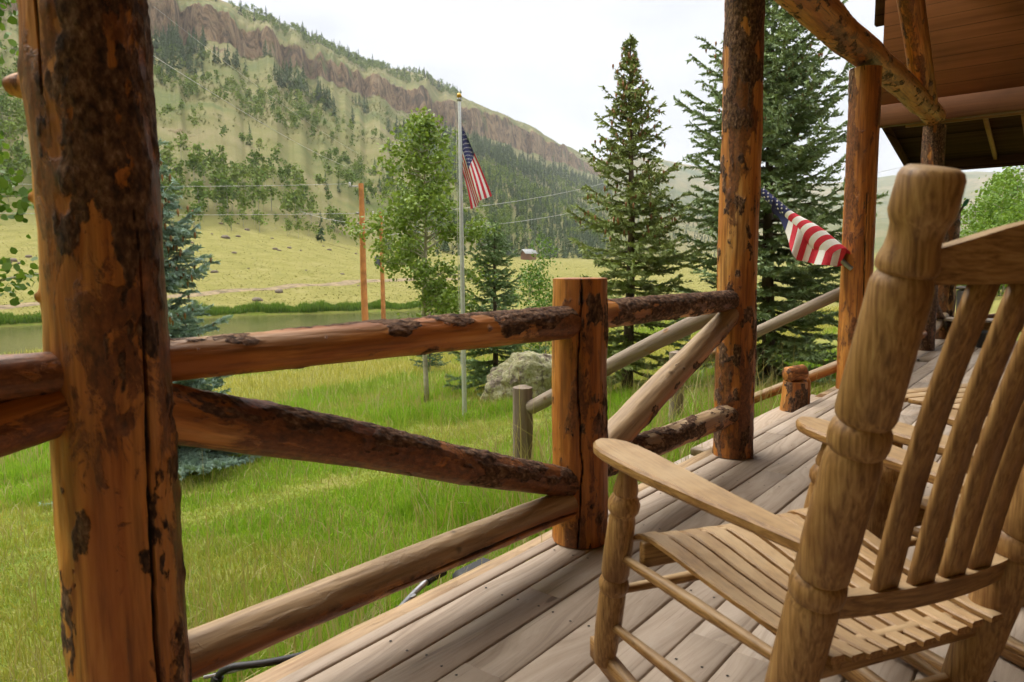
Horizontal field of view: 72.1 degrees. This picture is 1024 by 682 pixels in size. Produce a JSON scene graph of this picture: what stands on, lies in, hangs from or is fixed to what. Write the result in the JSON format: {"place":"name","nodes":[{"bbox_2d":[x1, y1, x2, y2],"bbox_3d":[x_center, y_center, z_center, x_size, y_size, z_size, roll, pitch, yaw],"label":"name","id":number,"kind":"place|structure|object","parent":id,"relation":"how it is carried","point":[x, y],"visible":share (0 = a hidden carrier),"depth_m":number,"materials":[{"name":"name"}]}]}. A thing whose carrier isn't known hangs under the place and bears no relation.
{"place":"outdoors","nodes":[
{"label":"outdoors","id":0,"kind":"place"},
{"bbox_2d":[0,309,437,354],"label":"pond","id":1,"kind":"structure","parent":0,"point":[14,339],"depth_m":50.05,"materials":[{"name":"green liquid"}]},
{"bbox_2d":[0,278,466,308],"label":"dirt track","id":2,"kind":"structure","parent":0,"point":[214,292],"depth_m":75.69,"materials":[{"name":"soil"}]},
{"bbox_2d":[0,0,1023,681],"bbox_3d":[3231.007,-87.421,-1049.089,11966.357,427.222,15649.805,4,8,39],"label":"ground","id":3,"kind":"structure","parent":0,"point":[222,24],"depth_m":233.17,"materials":[{"name":"plant"}]},
{"bbox_2d":[0,102,12,131],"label":"aspen tree","id":4,"kind":"object","parent":3,"relation":"on","point":[4,110],"visible":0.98,"depth_m":166.92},
{"bbox_2d":[3,118,22,145],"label":"aspen tree","id":5,"kind":"object","parent":3,"relation":"on","point":[12,127],"visible":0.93,"depth_m":152.26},
{"bbox_2d":[0,159,26,190],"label":"aspen tree","id":6,"kind":"object","parent":3,"relation":"on","point":[13,162],"visible":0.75,"depth_m":128.96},
{"bbox_2d":[6,99,24,115],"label":"aspen tree","id":7,"kind":"object","parent":3,"relation":"on","point":[13,107],"visible":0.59,"depth_m":170.10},
{"bbox_2d":[8,109,26,146],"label":"aspen tree","id":8,"kind":"object","parent":3,"relation":"on","point":[22,120],"visible":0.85,"depth_m":156.01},
{"bbox_2d":[10,136,25,154],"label":"aspen tree","id":9,"kind":"object","parent":3,"relation":"on","point":[17,143],"visible":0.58,"depth_m":142.24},
{"bbox_2d":[0,0,38,305],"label":"aspen tree","id":10,"kind":"object","parent":3,"relation":"on","point":[22,205],"visible":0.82,"depth_m":5.30,"materials":[{"name":"green plant"}]},
{"bbox_2d":[10,141,30,169],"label":"aspen tree","id":11,"kind":"object","parent":3,"relation":"on","point":[18,149],"visible":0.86,"depth_m":135.01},
{"bbox_2d":[14,160,26,186],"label":"aspen tree","id":12,"kind":"object","parent":3,"relation":"on","point":[22,166],"visible":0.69,"depth_m":129.78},
{"bbox_2d":[39,138,261,507],"bbox_3d":[-4.295,-0.376,8.353,3.154,4.672,2.797,4,8,39],"label":"blue spruce","id":13,"kind":"object","parent":3,"relation":"on","point":[176,234],"visible":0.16,"depth_m":8.21,"materials":[{"name":"green plant"}]},
{"bbox_2d":[159,142,169,161],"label":"aspen tree","id":14,"kind":"object","parent":3,"relation":"on","point":[164,151],"visible":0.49,"depth_m":162.33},
{"bbox_2d":[159,144,175,167],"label":"aspen tree","id":15,"kind":"object","parent":3,"relation":"on","point":[170,155],"visible":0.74,"depth_m":163.79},
{"bbox_2d":[163,172,186,197],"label":"aspen tree","id":16,"kind":"object","parent":3,"relation":"on","point":[174,177],"visible":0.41,"depth_m":140.96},
{"bbox_2d":[167,158,187,179],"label":"aspen tree","id":17,"kind":"object","parent":3,"relation":"on","point":[178,169],"visible":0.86,"depth_m":154.90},
{"bbox_2d":[173,132,193,159],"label":"aspen tree","id":18,"kind":"object","parent":3,"relation":"on","point":[181,138],"visible":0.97,"depth_m":178.29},
{"bbox_2d":[185,157,197,172],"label":"aspen tree","id":19,"kind":"object","parent":3,"relation":"on","point":[192,160],"visible":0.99,"depth_m":166.38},
{"bbox_2d":[185,150,197,180],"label":"aspen tree","id":20,"kind":"object","parent":3,"relation":"on","point":[190,155],"visible":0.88,"depth_m":167.57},
{"bbox_2d":[179,174,212,199],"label":"aspen tree","id":21,"kind":"object","parent":3,"relation":"on","point":[201,190],"visible":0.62,"depth_m":143.05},
{"bbox_2d":[191,142,205,158],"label":"aspen tree","id":22,"kind":"object","parent":3,"relation":"on","point":[195,147],"visible":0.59,"depth_m":172.82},
{"bbox_2d":[191,181,206,203],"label":"aspen tree","id":23,"kind":"object","parent":3,"relation":"on","point":[199,193],"visible":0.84,"depth_m":140.99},
{"bbox_2d":[196,163,205,180],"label":"aspen tree","id":24,"kind":"object","parent":3,"relation":"on","point":[199,168],"visible":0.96,"depth_m":163.75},
{"bbox_2d":[191,153,213,183],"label":"aspen tree","id":25,"kind":"object","parent":3,"relation":"on","point":[204,163],"visible":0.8,"depth_m":167.47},
{"bbox_2d":[205,147,218,171],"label":"aspen tree","id":26,"kind":"object","parent":3,"relation":"on","point":[211,157],"visible":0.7,"depth_m":176.42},
{"bbox_2d":[205,169,226,205],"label":"aspen tree","id":27,"kind":"object","parent":3,"relation":"on","point":[215,175],"visible":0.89,"depth_m":152.68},
{"bbox_2d":[214,154,226,171],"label":"aspen tree","id":28,"kind":"object","parent":3,"relation":"on","point":[220,159],"visible":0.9,"depth_m":170.96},
{"bbox_2d":[0,299,440,324],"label":"bank reeds","id":29,"kind":"object","parent":3,"relation":"on","point":[256,306],"visible":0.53,"depth_m":60.26,"materials":[{"name":"green plant"}]},
{"bbox_2d":[211,183,231,209],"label":"aspen tree","id":30,"kind":"object","parent":3,"relation":"on","point":[220,195],"visible":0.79,"depth_m":146.92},
{"bbox_2d":[216,144,227,161],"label":"aspen tree","id":31,"kind":"object","parent":3,"relation":"on","point":[222,149],"visible":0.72,"depth_m":183.70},
{"bbox_2d":[214,179,238,216],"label":"aspen tree","id":32,"kind":"object","parent":3,"relation":"on","point":[227,189],"visible":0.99,"depth_m":146.39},
{"bbox_2d":[227,183,239,211],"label":"aspen tree","id":33,"kind":"object","parent":3,"relation":"on","point":[233,194],"visible":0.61,"depth_m":152.48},
{"bbox_2d":[226,160,242,174],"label":"aspen tree","id":34,"kind":"object","parent":3,"relation":"on","point":[233,163],"visible":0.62,"depth_m":172.36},
{"bbox_2d":[225,164,244,187],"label":"aspen tree","id":35,"kind":"object","parent":3,"relation":"on","point":[237,179],"visible":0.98,"depth_m":167.25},
{"bbox_2d":[237,205,247,226],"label":"aspen tree","id":36,"kind":"object","parent":3,"relation":"on","point":[243,211],"visible":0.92,"depth_m":143.78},
{"bbox_2d":[235,194,254,211],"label":"aspen tree","id":37,"kind":"object","parent":3,"relation":"on","point":[243,201],"visible":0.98,"depth_m":150.30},
{"bbox_2d":[246,149,257,168],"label":"aspen tree","id":38,"kind":"object","parent":3,"relation":"on","point":[253,161],"visible":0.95,"depth_m":195.53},
{"bbox_2d":[246,183,259,212],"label":"aspen tree","id":39,"kind":"object","parent":3,"relation":"on","point":[252,188],"visible":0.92,"depth_m":153.79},
{"bbox_2d":[246,167,261,186],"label":"aspen tree","id":40,"kind":"object","parent":3,"relation":"on","point":[255,173],"visible":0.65,"depth_m":173.87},
{"bbox_2d":[203,650,306,681],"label":"bicycle","id":41,"kind":"object","parent":3,"relation":"on","point":[218,675],"visible":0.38,"depth_m":2.09,"materials":[{"name":"paint"}]},
{"bbox_2d":[252,177,267,209],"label":"aspen tree","id":42,"kind":"object","parent":3,"relation":"on","point":[258,192],"visible":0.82,"depth_m":159.18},
{"bbox_2d":[253,209,268,231],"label":"aspen tree","id":43,"kind":"object","parent":3,"relation":"on","point":[261,219],"visible":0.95,"depth_m":141.69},
{"bbox_2d":[260,163,276,186],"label":"aspen tree","id":44,"kind":"object","parent":3,"relation":"on","point":[266,168],"visible":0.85,"depth_m":185.96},
{"bbox_2d":[263,182,284,210],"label":"aspen tree","id":45,"kind":"object","parent":3,"relation":"on","point":[271,192],"visible":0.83,"depth_m":164.57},
{"bbox_2d":[275,193,293,217],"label":"aspen tree","id":46,"kind":"object","parent":3,"relation":"on","point":[286,202],"visible":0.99,"depth_m":159.96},
{"bbox_2d":[284,167,303,186],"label":"aspen tree","id":47,"kind":"object","parent":3,"relation":"on","point":[294,181],"visible":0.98,"depth_m":189.34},
{"bbox_2d":[285,163,303,185],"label":"aspen tree","id":48,"kind":"object","parent":3,"relation":"on","point":[295,169],"visible":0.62,"depth_m":199.86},
{"bbox_2d":[286,189,305,219],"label":"aspen tree","id":49,"kind":"object","parent":3,"relation":"on","point":[292,198],"visible":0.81,"depth_m":163.25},
{"bbox_2d":[289,208,304,221],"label":"aspen tree","id":50,"kind":"object","parent":3,"relation":"on","point":[294,214],"visible":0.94,"depth_m":159.26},
{"bbox_2d":[293,218,303,237],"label":"aspen tree","id":51,"kind":"object","parent":3,"relation":"on","point":[297,225],"visible":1,"depth_m":143.25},
{"bbox_2d":[294,186,305,217],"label":"aspen tree","id":52,"kind":"object","parent":3,"relation":"on","point":[298,193],"visible":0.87,"depth_m":165.60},
{"bbox_2d":[298,181,309,209],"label":"aspen tree","id":53,"kind":"object","parent":3,"relation":"on","point":[305,188],"visible":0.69,"depth_m":177.11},
{"bbox_2d":[0,0,614,256],"bbox_3d":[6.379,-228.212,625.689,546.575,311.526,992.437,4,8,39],"label":"aspen wood","id":54,"kind":"object","parent":3,"relation":"on","point":[350,175],"visible":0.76,"depth_m":327.61,"materials":[{"name":"plant"}]},
{"bbox_2d":[300,198,318,223],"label":"aspen tree","id":55,"kind":"object","parent":3,"relation":"on","point":[310,207],"visible":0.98,"depth_m":168.33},
{"bbox_2d":[315,212,325,241],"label":"conifer tree","id":56,"kind":"object","parent":3,"relation":"on","point":[321,238],"visible":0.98,"depth_m":149.74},
{"bbox_2d":[323,205,333,221],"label":"aspen tree","id":57,"kind":"object","parent":3,"relation":"on","point":[329,215],"visible":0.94,"depth_m":176.23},
{"bbox_2d":[0,0,717,257],"bbox_3d":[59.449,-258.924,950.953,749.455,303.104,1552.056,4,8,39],"label":"hillside scrub","id":58,"kind":"object","parent":3,"relation":"on","point":[265,119],"visible":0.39,"depth_m":357.28,"materials":[{"name":"plant"}]},
{"bbox_2d":[349,182,368,320],"bbox_3d":[-6.853,-3.340,31.663,0.710,7.497,0.325,1,6,12],"label":"utility pole","id":59,"kind":"object","parent":3,"relation":"on","point":[364,298],"visible":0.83,"depth_m":31.52,"materials":[{"name":"orange wood"}]},
{"bbox_2d":[13,213,354,214],"bbox_3d":[-17.737,-5.616,30.521,21.767,0.344,0.018,-1,6,-4],"label":"power line","id":60,"kind":"object","parent":59,"relation":"attached to","point":[254,214],"visible":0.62,"depth_m":31.07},
{"bbox_2d":[28,183,348,186],"bbox_3d":[-17.893,-6.917,30.454,21.444,0.475,0.018,-1,6,-4],"label":"power line","id":61,"kind":"object","parent":59,"relation":"attached to","point":[261,185],"visible":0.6,"depth_m":30.97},
{"bbox_2d":[153,55,343,165],"bbox_3d":[-18.476,-17.373,60.001,0.029,3.480,60.976,-1,6,-5],"label":"power line","id":62,"kind":"object","parent":59,"relation":"attached to","point":[236,107],"visible":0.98,"depth_m":41.96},
{"bbox_2d":[372,211,385,318],"bbox_3d":[-8.856,-4.514,46.990,0.703,8.191,0.370,0,6,1],"label":"utility pole","id":63,"kind":"object","parent":3,"relation":"on","point":[383,308],"visible":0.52,"depth_m":46.98,"materials":[{"name":"orange wood"}]},
{"bbox_2d":[383,171,639,216],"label":"power line","id":64,"kind":"object","parent":63,"relation":"attached to","point":[531,198],"visible":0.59,"depth_m":70.78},
{"bbox_2d":[334,106,500,401],"bbox_3d":[-1.483,-1.512,12.932,2.725,5.424,2.658,4,8,39],"label":"aspen tree","id":65,"kind":"object","parent":3,"relation":"on","point":[408,252],"visible":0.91,"depth_m":12.61,"materials":[{"name":"green plant"}]},
{"bbox_2d":[0,306,838,482],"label":"meadow grass","id":66,"kind":"structure","parent":3,"relation":"on","point":[250,382],"depth_m":18.54,"materials":[{"name":"plant"}]},
{"bbox_2d":[0,174,839,313],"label":"dry tussock","id":67,"kind":"object","parent":3,"relation":"on","point":[321,272],"visible":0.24,"depth_m":95.06,"materials":[{"name":"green plant"}]},
{"bbox_2d":[0,342,843,681],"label":"lawn grass","id":68,"kind":"structure","parent":3,"relation":"on","point":[438,508],"depth_m":5.38,"materials":[{"name":"plant"}]},
{"bbox_2d":[410,352,450,372],"bbox_3d":[-2.285,0.385,19.724,1.119,1.469,1.416,-3,7,-21],"label":"spruce seedling","id":69,"kind":"object","parent":3,"relation":"on","point":[430,356],"visible":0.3,"depth_m":19.77,"materials":[{"name":"green plant"}]},
{"bbox_2d":[151,0,716,258],"bbox_3d":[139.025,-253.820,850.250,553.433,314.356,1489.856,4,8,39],"label":"conifer wood","id":70,"kind":"object","parent":3,"relation":"on","point":[477,142],"visible":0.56,"depth_m":453.78,"materials":[{"name":"plant"}]},
{"bbox_2d":[396,557,489,606],"bbox_3d":[-0.253,1.102,2.765,0.357,0.481,0.924,4,8,39],"label":"bicycle","id":71,"kind":"object","parent":3,"relation":"on","point":[429,581],"visible":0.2,"depth_m":2.67,"materials":[{"name":"paint"}]},
{"bbox_2d":[456,93,466,417],"bbox_3d":[-0.757,-1.180,10.566,0.090,4.926,0.072,4,8,39],"label":"flagpole","id":72,"kind":"object","parent":3,"relation":"on","point":[462,305],"visible":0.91,"depth_m":10.51,"materials":[{"name":"metal"}]},
{"bbox_2d":[462,126,491,208],"bbox_3d":[-0.520,-2.562,10.395,0.413,1.220,0.162,1,6,12],"label":"flag","id":73,"kind":"object","parent":72,"relation":"attached to","point":[477,186],"visible":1,"depth_m":10.43,"materials":[{"name":"fabric"}]},
{"bbox_2d":[441,219,549,396],"bbox_3d":[-0.340,-0.548,13.734,2.118,3.684,2.004,-2,6,-10],"label":"spruce tree","id":74,"kind":"object","parent":3,"relation":"on","point":[494,256],"visible":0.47,"depth_m":13.52,"materials":[{"name":"green plant"}]},
{"bbox_2d":[480,351,551,400],"bbox_3d":[0.218,0.821,12.188,1.514,1.379,1.018,6,5,-6],"label":"boulder","id":75,"kind":"object","parent":3,"relation":"on","point":[507,374],"visible":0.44,"depth_m":11.81,"materials":[{"name":"stone"}]},
{"bbox_2d":[519,249,537,259],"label":"distant cabin","id":76,"kind":"object","parent":3,"relation":"on","point":[525,254],"visible":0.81,"depth_m":251.81,"materials":[{"name":"wood"}]},
{"bbox_2d":[502,229,566,353],"bbox_3d":[0.788,-0.875,16.846,2.259,3.581,2.494,4,8,39],"label":"aspen sapling","id":77,"kind":"object","parent":3,"relation":"on","point":[540,281],"visible":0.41,"depth_m":16.64,"materials":[{"name":"green plant"}]},
{"bbox_2d":[513,313,715,493],"bbox_3d":[0.638,0.556,4.535,1.596,1.692,0.151,4,8,39],"label":"stair railing","id":78,"kind":"object","parent":3,"relation":"on","point":[654,342],"visible":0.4,"depth_m":4.43,"materials":[{"name":"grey wood"}]},
{"bbox_2d":[548,34,713,392],"bbox_3d":[1.821,-1.843,10.743,2.596,5.499,2.646,4,8,39],"label":"spruce tree","id":79,"kind":"object","parent":3,"relation":"on","point":[629,254],"visible":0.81,"depth_m":10.59,"materials":[{"name":"green plant"}]},
{"bbox_2d":[245,339,1023,681],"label":"wooden deck","id":80,"kind":"structure","parent":3,"relation":"on","point":[511,617],"depth_m":2.10,"materials":[{"name":"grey wood"}]},
{"bbox_2d":[2,0,191,681],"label":"log post","id":81,"kind":"object","parent":80,"relation":"on","point":[80,82],"visible":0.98,"depth_m":1.28,"materials":[{"name":"brown wood"}]},
{"bbox_2d":[0,352,69,457],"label":"log railing","id":82,"kind":"object","parent":81,"relation":"attached to","point":[34,408],"visible":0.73,"depth_m":1.23,"materials":[{"name":"brown wood"}]},
{"bbox_2d":[170,306,580,679],"bbox_3d":[-0.261,0.328,2.022,0.150,0.803,1.554,4,8,39],"label":"log railing","id":83,"kind":"object","parent":81,"relation":"attached to","point":[206,419],"visible":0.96,"depth_m":1.78,"materials":[{"name":"brown wood"}]},
{"bbox_2d":[552,277,608,548],"bbox_3d":[0.258,0.263,2.655,0.216,0.999,0.219,4,8,39],"label":"log post","id":84,"kind":"object","parent":80,"relation":"on","point":[579,399],"visible":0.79,"depth_m":2.57,"materials":[{"name":"brown wood"}]},
{"bbox_2d":[712,0,764,458],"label":"log post","id":85,"kind":"object","parent":80,"relation":"on","point":[740,180],"visible":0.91,"depth_m":3.65,"materials":[{"name":"brown wood"}]},
{"bbox_2d":[608,290,739,476],"bbox_3d":[0.732,0.151,3.231,0.138,0.740,1.445,4,8,39],"label":"log railing","id":86,"kind":"object","parent":85,"relation":"attached to","point":[632,417],"visible":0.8,"depth_m":3.15,"materials":[{"name":"brown wood"}]},
{"bbox_2d":[780,364,810,412],"bbox_3d":[2.148,0.467,5.358,0.219,0.590,0.340,4,8,39],"label":"log stump","id":87,"kind":"object","parent":80,"relation":"on","point":[796,391],"visible":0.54,"depth_m":5.24,"materials":[{"name":"brown wood"}]},
{"bbox_2d":[590,164,1023,681],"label":"rocking chair","id":88,"kind":"object","parent":80,"relation":"on","point":[804,594],"visible":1,"depth_m":1.17,"materials":[{"name":"beige wood"}]},
{"bbox_2d":[835,65,882,388],"bbox_3d":[2.805,-0.878,5.698,0.249,2.562,0.248,4,8,39],"label":"log post","id":89,"kind":"object","parent":80,"relation":"on","point":[862,154],"visible":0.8,"depth_m":5.58,"materials":[{"name":"brown wood"}]},
{"bbox_2d":[761,188,853,270],"bbox_3d":[2.367,-0.950,5.794,0.829,0.747,0.147,3,7,31],"label":"porch flag","id":90,"kind":"object","parent":89,"relation":"attached to","point":[810,242],"visible":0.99,"depth_m":5.75,"materials":[{"name":"fabric"}]},
{"bbox_2d":[919,124,946,350],"bbox_3d":[4.860,-1.180,8.211,0.250,2.582,0.254,4,8,39],"label":"log post","id":91,"kind":"object","parent":80,"relation":"on","point":[933,147],"visible":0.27,"depth_m":8.04,"materials":[{"name":"brown wood"}]},
{"bbox_2d":[853,422,1023,671],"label":"rocking chair","id":92,"kind":"object","parent":80,"relation":"on","point":[902,433],"visible":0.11,"depth_m":1.82,"materials":[{"name":"beige wood"}]},
{"bbox_2d":[935,205,960,338],"bbox_3d":[5.822,-1.078,9.408,0.248,2.102,0.257,4,8,39],"label":"log post","id":93,"kind":"object","parent":80,"relation":"on","point":[947,297],"visible":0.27,"depth_m":9.36,"materials":[{"name":"brown wood"}]},
{"bbox_2d":[936,301,948,332],"bbox_3d":[5.351,-0.459,8.882,0.145,0.816,1.475,4,8,39],"label":"log railing","id":94,"kind":"object","parent":93,"relation":"attached to","point":[941,323],"visible":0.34,"depth_m":8.96,"materials":[{"name":"brown wood"}]},
{"bbox_2d":[954,199,975,224],"bbox_3d":[5.815,-1.664,9.075,0.060,0.327,0.273,-5,7,-34],"label":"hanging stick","id":95,"kind":"object","parent":93,"relation":"hanging from","point":[965,202],"visible":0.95,"depth_m":9.04,"materials":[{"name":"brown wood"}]},
{"bbox_2d":[904,383,998,415],"bbox_3d":[1.990,0.466,3.076,0.620,0.468,0.424,-3,7,-21],"label":"side table","id":96,"kind":"object","parent":80,"relation":"on","point":[916,396],"visible":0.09,"depth_m":3.03,"materials":[{"name":"beige wood"}]},
{"bbox_2d":[955,286,965,310],"bbox_3d":[5.950,-0.361,9.178,0.290,0.705,0.270,4,8,39],"label":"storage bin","id":97,"kind":"object","parent":80,"relation":"on","point":[960,292],"visible":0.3,"depth_m":9.12,"materials":[{"name":"grey plastic"}]},
{"bbox_2d":[937,409,1023,667],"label":"rocking chair","id":98,"kind":"object","parent":80,"relation":"on","point":[1014,658],"visible":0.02,"depth_m":1.85,"materials":[{"name":"beige wood"}]},
{"bbox_2d":[944,317,1023,330],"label":"bench","id":99,"kind":"object","parent":80,"relation":"on","point":[987,325],"visible":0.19,"depth_m":8.83,"materials":[{"name":"beige wood"}]},
{"bbox_2d":[638,394,820,482],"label":"wooden stairs","id":100,"kind":"structure","parent":3,"relation":"on","point":[767,418],"depth_m":4.94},
{"bbox_2d":[668,287,839,420],"bbox_3d":[2.162,0.339,6.401,1.597,1.693,0.154,4,8,39],"label":"stair railing","id":101,"kind":"object","parent":3,"relation":"on","point":[802,310],"visible":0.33,"depth_m":6.10,"materials":[{"name":"brown wood"}]},
{"bbox_2d":[651,0,888,385],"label":"spruce tree","id":102,"kind":"object","parent":3,"relation":"on","point":[780,86],"visible":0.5,"depth_m":10.26,"materials":[{"name":"green plant"}]},
{"bbox_2d":[874,0,1023,169],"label":"log cabin","id":103,"kind":"object","parent":3,"relation":"on","point":[962,61],"visible":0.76,"depth_m":8.03,"materials":[{"name":"orange"}]},
{"bbox_2d":[774,0,945,125],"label":"log beam","id":104,"kind":"structure","parent":103,"relation":"attached to","point":[837,28],"depth_m":5.30,"materials":[{"name":"brown wood"}]},
{"bbox_2d":[960,200,1003,294],"bbox_3d":[24.034,-4.558,35.200,3.589,5.046,3.282,4,8,38],"label":"aspen tree","id":105,"kind":"object","parent":3,"relation":"on","point":[980,224],"visible":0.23,"depth_m":35.12,"materials":[{"name":"green plant"}]},
{"bbox_2d":[960,165,1023,290],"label":"aspen tree","id":106,"kind":"object","parent":3,"relation":"on","point":[1014,185],"visible":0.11,"depth_m":41.84,"materials":[{"name":"green plant"}]},
{"bbox_2d":[961,173,1023,288],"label":"aspen tree","id":107,"kind":"object","parent":3,"relation":"on","point":[992,181],"visible":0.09,"depth_m":37.48,"materials":[{"name":"green plant"}]},
{"bbox_2d":[968,166,1023,295],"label":"aspen tree","id":108,"kind":"object","parent":3,"relation":"on","point":[1008,175],"visible":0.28,"depth_m":34.57,"materials":[{"name":"green plant"}]},
{"bbox_2d":[986,187,1023,225],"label":"aspen tree","id":109,"kind":"object","parent":3,"relation":"on","point":[1018,217],"visible":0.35,"depth_m":32.43,"materials":[{"name":"green plant"}]},
{"bbox_2d":[1010,173,1023,205],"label":"aspen tree","id":110,"kind":"object","parent":3,"relation":"on","point":[1020,184],"visible":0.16,"depth_m":40.10,"materials":[{"name":"green plant"}]},
{"bbox_2d":[222,0,1023,183],"label":"sky","id":111,"kind":"structure","parent":0,"point":[542,65],"materials":[{"name":"white"}]},
{"bbox_2d":[976,321,991,347],"bbox_3d":[5.706,-0.084,8.488,0.277,0.321,0.277,1,6,12],"label":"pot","id":112,"kind":"object","parent":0,"point":[982,337],"visible":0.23,"depth_m":8.43,"materials":[{"name":"black ceramic"}]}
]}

